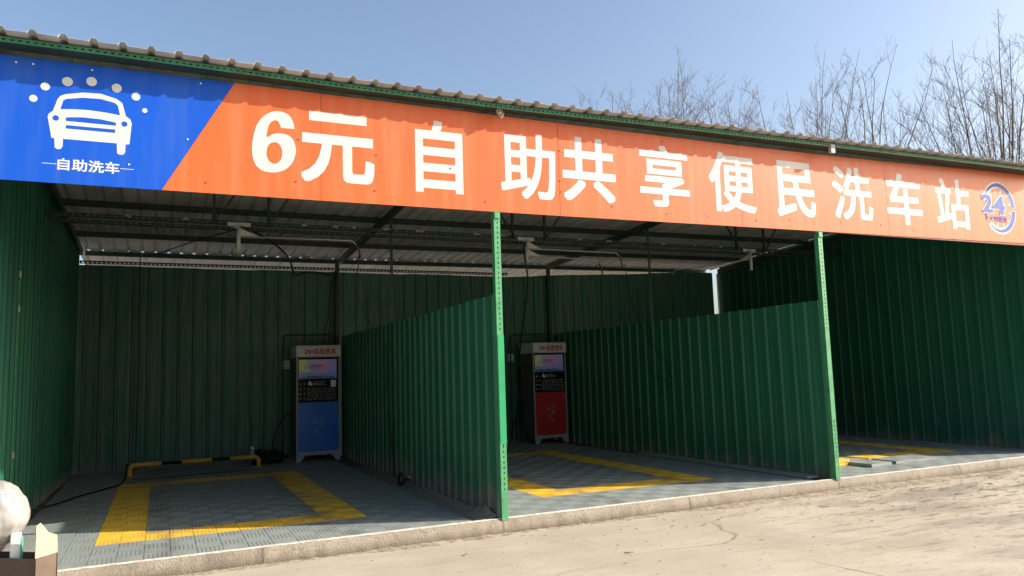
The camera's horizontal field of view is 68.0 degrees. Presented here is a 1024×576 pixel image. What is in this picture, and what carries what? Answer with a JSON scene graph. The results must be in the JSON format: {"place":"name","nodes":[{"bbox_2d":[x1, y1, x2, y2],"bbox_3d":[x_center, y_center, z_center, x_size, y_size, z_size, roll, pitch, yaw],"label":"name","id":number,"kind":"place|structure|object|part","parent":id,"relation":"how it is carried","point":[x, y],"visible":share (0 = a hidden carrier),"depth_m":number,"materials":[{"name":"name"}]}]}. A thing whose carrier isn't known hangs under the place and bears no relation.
{"place":"outdoors","nodes":[
{"label":"outdoors","id":0,"kind":"place"},
{"bbox_2d":[1,440,823,558],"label":"floor","id":1,"kind":"structure","parent":0,"point":[343,460],"depth_m":11.93,"materials":[{"name":"concrete"}]},
{"bbox_2d":[2,456,471,569],"bbox_3d":[-3.808,2.707,10.040,4.115,0.018,7.470,1,-7,-25],"label":"floor mat","id":2,"kind":"object","parent":1,"relation":"on","point":[304,499],"visible":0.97,"depth_m":8.53,"materials":[{"name":"grey plastic"}]},
{"bbox_2d":[41,464,127,508],"bbox_3d":[-5.717,2.711,10.525,0.252,0.204,3.156,-1,-6,-10],"label":"hose","id":3,"kind":"object","parent":2,"relation":"on","point":[54,504],"visible":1,"depth_m":10.17,"materials":[{"name":"black rubber"}]},
{"bbox_2d":[125,473,201,480],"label":"puddle","id":4,"kind":"object","parent":2,"relation":"on","point":[167,476],"visible":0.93,"depth_m":11.82,"materials":[{"name":"liquid"}]},
{"bbox_2d":[127,455,262,476],"bbox_3d":[-5.185,2.907,12.466,2.080,0.206,0.100,1,-7,-25],"label":"wheel stop","id":5,"kind":"object","parent":2,"relation":"on","point":[184,461],"visible":0.98,"depth_m":12.42,"materials":[{"name":"yellow metal"}]},
{"bbox_2d":[202,469,254,473],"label":"puddle","id":6,"kind":"object","parent":2,"relation":"on","point":[230,471],"visible":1,"depth_m":12.25,"materials":[{"name":"liquid"}]},
{"bbox_2d":[249,446,254,464],"bbox_3d":[-4.531,2.921,13.245,0.104,0.308,0.101,1,-7,-25],"label":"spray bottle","id":7,"kind":"object","parent":2,"relation":"on","point":[252,451],"visible":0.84,"depth_m":13.21,"materials":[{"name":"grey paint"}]},
{"bbox_2d":[251,448,288,464],"bbox_3d":[-4.247,2.946,13.304,0.638,0.271,0.402,1,-7,-25],"label":"hose coil","id":8,"kind":"object","parent":2,"relation":"on","point":[264,455],"visible":0.98,"depth_m":13.17,"materials":[{"name":"black rubber"}]},
{"bbox_2d":[291,345,340,462],"bbox_3d":[-3.578,2.081,13.820,0.780,2.050,0.668,1,-7,-25],"label":"wash machine","id":9,"kind":"object","parent":2,"relation":"on","point":[315,399],"visible":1,"depth_m":13.56,"materials":[{"name":"grey paint"}]},
{"bbox_2d":[267,412,291,463],"bbox_3d":[-4.158,2.655,13.456,0.170,0.872,0.516,-6,-8,35],"label":"hose","id":10,"kind":"object","parent":9,"relation":"attached to","point":[279,424],"visible":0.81,"depth_m":13.51,"materials":[{"name":"black rubber"}]},
{"bbox_3d":[-3.442,2.467,13.507,0.710,0.855,0.034,1,-7,-25],"label":"door","id":11,"kind":"part","parent":9,"relation":"part of","materials":[{"name":"metal"}]},
{"bbox_2d":[323,271,334,344],"bbox_3d":[-3.498,0.382,14.497,0.252,1.433,0.046,2,-8,-33],"label":"cable","id":12,"kind":"object","parent":9,"relation":"attached to","point":[328,308],"visible":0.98,"depth_m":14.49,"materials":[{"name":"black rubber"}]},
{"bbox_2d":[328,271,336,344],"bbox_3d":[-3.439,0.383,14.523,0.184,1.433,0.042,3,-8,-37],"label":"cable","id":13,"kind":"object","parent":9,"relation":"attached to","point":[332,307],"visible":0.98,"depth_m":14.52,"materials":[{"name":"black rubber"}]},
{"bbox_2d":[342,295,499,517],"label":"partition wall","id":14,"kind":"structure","parent":1,"relation":"on","point":[445,433],"depth_m":9.64,"materials":[{"name":"green metal"}]},
{"bbox_2d":[352,465,496,520],"bbox_3d":[-1.424,2.591,10.105,0.255,0.114,5.570,1,-7,-25],"label":"silt","id":15,"kind":"object","parent":1,"relation":"on","point":[470,512],"visible":0.9,"depth_m":8.93,"materials":[{"name":"grey soil"}]},
{"bbox_2d":[387,410,410,485],"bbox_3d":[-1.617,2.209,10.555,0.097,0.954,1.406,1,-7,-21],"label":"spray gun","id":16,"kind":"object","parent":15,"relation":"on","point":[402,482],"visible":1,"depth_m":10.20,"materials":[{"name":"black metal"}]},
{"bbox_2d":[0,25,1023,520],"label":"shed","id":17,"kind":"object","parent":1,"relation":"on","point":[922,339],"visible":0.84,"depth_m":13.33,"materials":[{"name":"green paint"}]},
{"bbox_2d":[135,229,235,468],"bbox_3d":[-5.168,1.052,11.610,0.206,3.661,3.985,4,-9,-43],"label":"hose","id":18,"kind":"object","parent":17,"relation":"hanging from","point":[139,321],"visible":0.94,"depth_m":13.00,"materials":[{"name":"black rubber"}]},
{"bbox_2d":[282,361,289,368],"bbox_3d":[-4.229,1.439,14.200,0.130,0.150,0.009,1,-7,-25],"label":"notice plate","id":19,"kind":"object","parent":17,"relation":"attached to","point":[286,364],"visible":1,"depth_m":14.20,"materials":[{"name":"white plastic"}]},
{"bbox_2d":[228,222,361,257],"bbox_3d":[-3.054,-0.674,10.762,1.834,0.452,0.076,1,-7,-23],"label":"spray boom","id":20,"kind":"object","parent":17,"relation":"attached to","point":[241,232],"visible":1,"depth_m":10.51,"materials":[{"name":"white metal"}]},
{"bbox_2d":[240,226,330,275],"bbox_3d":[-3.727,-0.480,12.523,0.458,0.290,4.232,-2,-6,0],"label":"hose","id":21,"kind":"object","parent":20,"relation":"hanging from","point":[268,239],"visible":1,"depth_m":12.04,"materials":[{"name":"black rubber"}]},
{"bbox_2d":[355,257,386,393],"bbox_3d":[-2.087,0.512,11.231,0.118,2.101,0.544,-6,-8,36],"label":"cable","id":22,"kind":"object","parent":20,"relation":"hanging from","point":[372,325],"visible":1,"depth_m":11.26,"materials":[{"name":"black rubber"}]},
{"bbox_2d":[282,334,332,452],"bbox_3d":[-3.830,1.990,14.297,0.964,2.253,0.025,1,-7,-25],"label":"conduit","id":23,"kind":"object","parent":17,"relation":"attached to","point":[283,380],"visible":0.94,"depth_m":14.12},
{"bbox_2d":[333,271,337,344],"bbox_3d":[-3.386,0.384,14.545,0.033,1.433,0.124,-8,-9,42],"label":"cable","id":24,"kind":"object","parent":17,"relation":"hanging from","point":[335,308],"visible":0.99,"depth_m":14.55,"materials":[{"name":"black rubber"}]},
{"bbox_2d":[508,354,513,360],"bbox_3d":[-0.026,1.486,16.140,0.130,0.150,0.009,1,-7,-25],"label":"notice plate","id":25,"kind":"object","parent":17,"relation":"attached to","point":[512,357],"visible":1,"depth_m":16.14,"materials":[{"name":"white plastic"}]},
{"bbox_2d":[0,54,1023,245],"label":"signboard","id":26,"kind":"object","parent":17,"relation":"attached to","point":[61,122],"visible":1,"depth_m":7.72,"materials":[{"name":"orange plastic"}]},
{"bbox_2d":[510,333,547,439],"bbox_3d":[0.389,2.087,16.238,0.914,2.233,0.025,1,-7,-25],"label":"conduit","id":27,"kind":"object","parent":17,"relation":"attached to","point":[511,371],"visible":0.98,"depth_m":16.09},
{"bbox_2d":[518,237,622,273],"bbox_3d":[1.002,-0.528,12.686,1.992,0.562,0.109,1,-7,-26],"label":"spray boom","id":28,"kind":"object","parent":17,"relation":"attached to","point":[528,252],"visible":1,"depth_m":12.39,"materials":[{"name":"white metal"}]},
{"bbox_2d":[515,241,528,440],"bbox_3d":[0.174,1.193,13.908,0.106,3.512,3.850,-1,-6,-3],"label":"cable","id":29,"kind":"object","parent":28,"relation":"hanging from","point":[521,335],"visible":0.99,"depth_m":13.18,"materials":[{"name":"black rubber"}]},
{"bbox_2d":[625,265,668,380],"bbox_3d":[2.296,0.553,12.765,0.425,2.007,0.674,1,-7,-25],"label":"cable","id":30,"kind":"object","parent":28,"relation":"hanging from","point":[646,333],"visible":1,"depth_m":12.92,"materials":[{"name":"black rubber"}]},
{"bbox_2d":[670,249,755,282],"bbox_3d":[3.848,-0.421,14.924,0.284,0.452,1.966,4,-9,-44],"label":"spray boom","id":31,"kind":"object","parent":17,"relation":"attached to","point":[750,252],"visible":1,"depth_m":14.34,"materials":[{"name":"white metal"}]},
{"bbox_2d":[519,342,568,444],"bbox_3d":[0.666,2.171,15.796,0.765,2.050,0.668,1,-7,-25],"label":"wash machine","id":32,"kind":"object","parent":1,"relation":"on","point":[543,388],"visible":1,"depth_m":15.55,"materials":[{"name":"grey paint"}]},
{"bbox_2d":[503,401,524,445],"bbox_3d":[0.061,2.741,15.396,0.647,0.868,0.073,4,-9,-43],"label":"hose","id":33,"kind":"object","parent":32,"relation":"attached to","point":[514,423],"visible":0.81,"depth_m":15.38,"materials":[{"name":"black rubber"}]},
{"bbox_3d":[0.802,2.557,15.483,0.695,0.855,0.034,1,-7,-25],"label":"door","id":34,"kind":"part","parent":32,"relation":"part of","materials":[{"name":"metal"}]},
{"bbox_2d":[503,440,814,516],"bbox_3d":[0.311,2.792,11.936,4.225,0.018,7.470,1,-7,-25],"label":"floor mat","id":35,"kind":"object","parent":1,"relation":"on","point":[546,476],"visible":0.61,"depth_m":10.10,"materials":[{"name":"grey plastic"}]},
{"bbox_2d":[553,300,832,478],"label":"partition wall","id":36,"kind":"structure","parent":1,"relation":"on","point":[745,387],"depth_m":11.70,"materials":[{"name":"green metal"}]},
{"bbox_2d":[638,452,818,478],"bbox_3d":[3.044,2.620,11.365,0.195,0.026,3.778,1,-7,-25],"label":"tile strip","id":37,"kind":"object","parent":1,"relation":"on","point":[767,470],"visible":1,"depth_m":10.91,"materials":[{"name":"grey tile"}]},
{"bbox_2d":[835,435,1023,477],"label":"floor mat","id":38,"kind":"object","parent":1,"relation":"on","point":[947,453],"visible":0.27,"depth_m":12.03,"materials":[{"name":"grey plastic"}]},
{"bbox_2d":[839,457,863,460],"bbox_3d":[4.869,2.528,11.124,0.418,0.042,0.418,1,-7,-26],"label":"loose tile","id":39,"kind":"object","parent":38,"relation":"on","point":[852,459],"visible":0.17,"depth_m":11.14,"materials":[{"name":"grey plastic"}]},
{"bbox_2d":[846,454,888,459],"bbox_3d":[5.331,2.542,11.379,0.418,0.042,0.418,1,-7,-25],"label":"loose tile","id":40,"kind":"object","parent":38,"relation":"on","point":[866,456],"visible":0.67,"depth_m":11.35,"materials":[{"name":"yellow plastic"}]},
{"bbox_2d":[848,459,891,466],"bbox_3d":[5.055,2.480,10.745,0.418,0.042,0.418,1,-7,-26],"label":"loose tile","id":41,"kind":"object","parent":38,"relation":"on","point":[870,463],"visible":1,"depth_m":10.65,"materials":[{"name":"grey plastic"}]},
{"bbox_2d":[871,456,916,463],"bbox_3d":[5.534,2.494,10.998,0.418,0.042,0.418,1,-7,-24],"label":"loose tile","id":42,"kind":"object","parent":38,"relation":"on","point":[896,460],"visible":0.92,"depth_m":10.89,"materials":[{"name":"grey plastic"}]},
{"bbox_2d":[893,454,936,461],"bbox_3d":[5.920,2.502,11.176,0.418,0.042,0.418,1,-7,-24],"label":"loose tile","id":43,"kind":"object","parent":38,"relation":"on","point":[921,457],"visible":0.76,"depth_m":11.07,"materials":[{"name":"grey plastic"}]},
{"bbox_2d":[0,0,1023,313],"label":"sky","id":44,"kind":"structure","parent":0,"point":[526,50],"materials":[{"name":"blue"}]},
{"bbox_2d":[174,466,1023,575],"bbox_3d":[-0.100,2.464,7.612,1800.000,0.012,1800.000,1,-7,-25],"label":"ground","id":45,"kind":"structure","parent":0,"point":[977,540],"depth_m":6.85,"materials":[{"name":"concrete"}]},
{"bbox_2d":[0,523,57,575],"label":"cardboard carton","id":46,"kind":"object","parent":45,"relation":"on","point":[42,560],"visible":0.97,"depth_m":4.94,"materials":[{"name":"beige cardboard"}]},
{"bbox_2d":[0,480,30,550],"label":"plastic bag","id":47,"kind":"object","parent":46,"relation":"in","point":[15,510],"visible":0.91,"depth_m":5.01,"materials":[{"name":"plastic"}]},
{"bbox_2d":[10,532,22,558],"bbox_3d":[-3.256,1.754,4.986,0.065,0.280,0.060,1,-7,-25],"label":"milk pack","id":48,"kind":"object","parent":46,"relation":"in","point":[16,545],"visible":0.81,"depth_m":4.97,"materials":[{"name":"white cardboard"}]},
{"bbox_2d":[57,457,1023,575],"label":"kerb","id":49,"kind":"structure","parent":45,"relation":"on","point":[185,565],"depth_m":7.51,"materials":[{"name":"concrete"}]},
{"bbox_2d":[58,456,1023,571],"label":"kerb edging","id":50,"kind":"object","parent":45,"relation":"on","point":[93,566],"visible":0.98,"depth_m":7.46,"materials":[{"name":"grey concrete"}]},
{"bbox_2d":[572,83,626,112],"bbox_3d":[2.872,-1.593,26.449,2.787,12.071,3.486,-4,-7,18],"label":"bare tree","id":51,"kind":"object","parent":45,"relation":"on","point":[600,96],"visible":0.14,"depth_m":26.80,"materials":[{"name":"brown plant"}]},
{"bbox_2d":[608,46,725,121],"bbox_3d":[5.199,-2.220,27.615,6.733,13.444,4.933,1,-7,-25],"label":"bare tree","id":52,"kind":"object","parent":45,"relation":"on","point":[676,115],"visible":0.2,"depth_m":27.54,"materials":[{"name":"brown plant"}]},
{"bbox_2d":[686,72,764,128],"bbox_3d":[7.598,-1.577,26.689,3.286,11.809,3.126,-3,-7,15],"label":"bare tree","id":53,"kind":"object","parent":45,"relation":"on","point":[738,124],"visible":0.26,"depth_m":26.69,"materials":[{"name":"brown plant"}]},
{"bbox_2d":[738,40,889,245],"bbox_3d":[9.938,-1.826,25.218,5.525,11.836,5.947,-5,-7,28],"label":"bare tree","id":54,"kind":"object","parent":45,"relation":"on","point":[825,118],"visible":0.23,"depth_m":24.24,"materials":[{"name":"brown plant"}]},
{"bbox_2d":[810,39,939,147],"bbox_3d":[11.947,-1.952,24.421,3.879,11.794,4.629,-5,-7,24],"label":"bare tree","id":55,"kind":"object","parent":45,"relation":"on","point":[880,134],"visible":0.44,"depth_m":24.50,"materials":[{"name":"brown plant"}]},
{"bbox_2d":[884,9,1023,162],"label":"bare tree","id":56,"kind":"object","parent":45,"relation":"on","point":[1002,148],"visible":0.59,"depth_m":21.56,"materials":[{"name":"brown plant"}]},
{"bbox_2d":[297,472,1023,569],"bbox_3d":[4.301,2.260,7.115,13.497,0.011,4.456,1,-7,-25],"label":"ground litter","id":57,"kind":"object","parent":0,"point":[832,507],"visible":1,"depth_m":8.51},
{"bbox_3d":[4.490,2.510,10.861,0.418,0.042,0.418,2,-7,-28],"label":"loose tile","id":58,"kind":"object","parent":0,"visible":0},
{"bbox_2d":[839,458,849,462],"bbox_3d":[4.521,2.468,10.885,0.418,0.042,0.418,1,-7,-23],"label":"loose tile","id":59,"kind":"object","parent":58,"relation":"on","point":[841,460],"visible":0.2,"depth_m":10.75,"materials":[{"name":"yellow plastic"}]}
]}

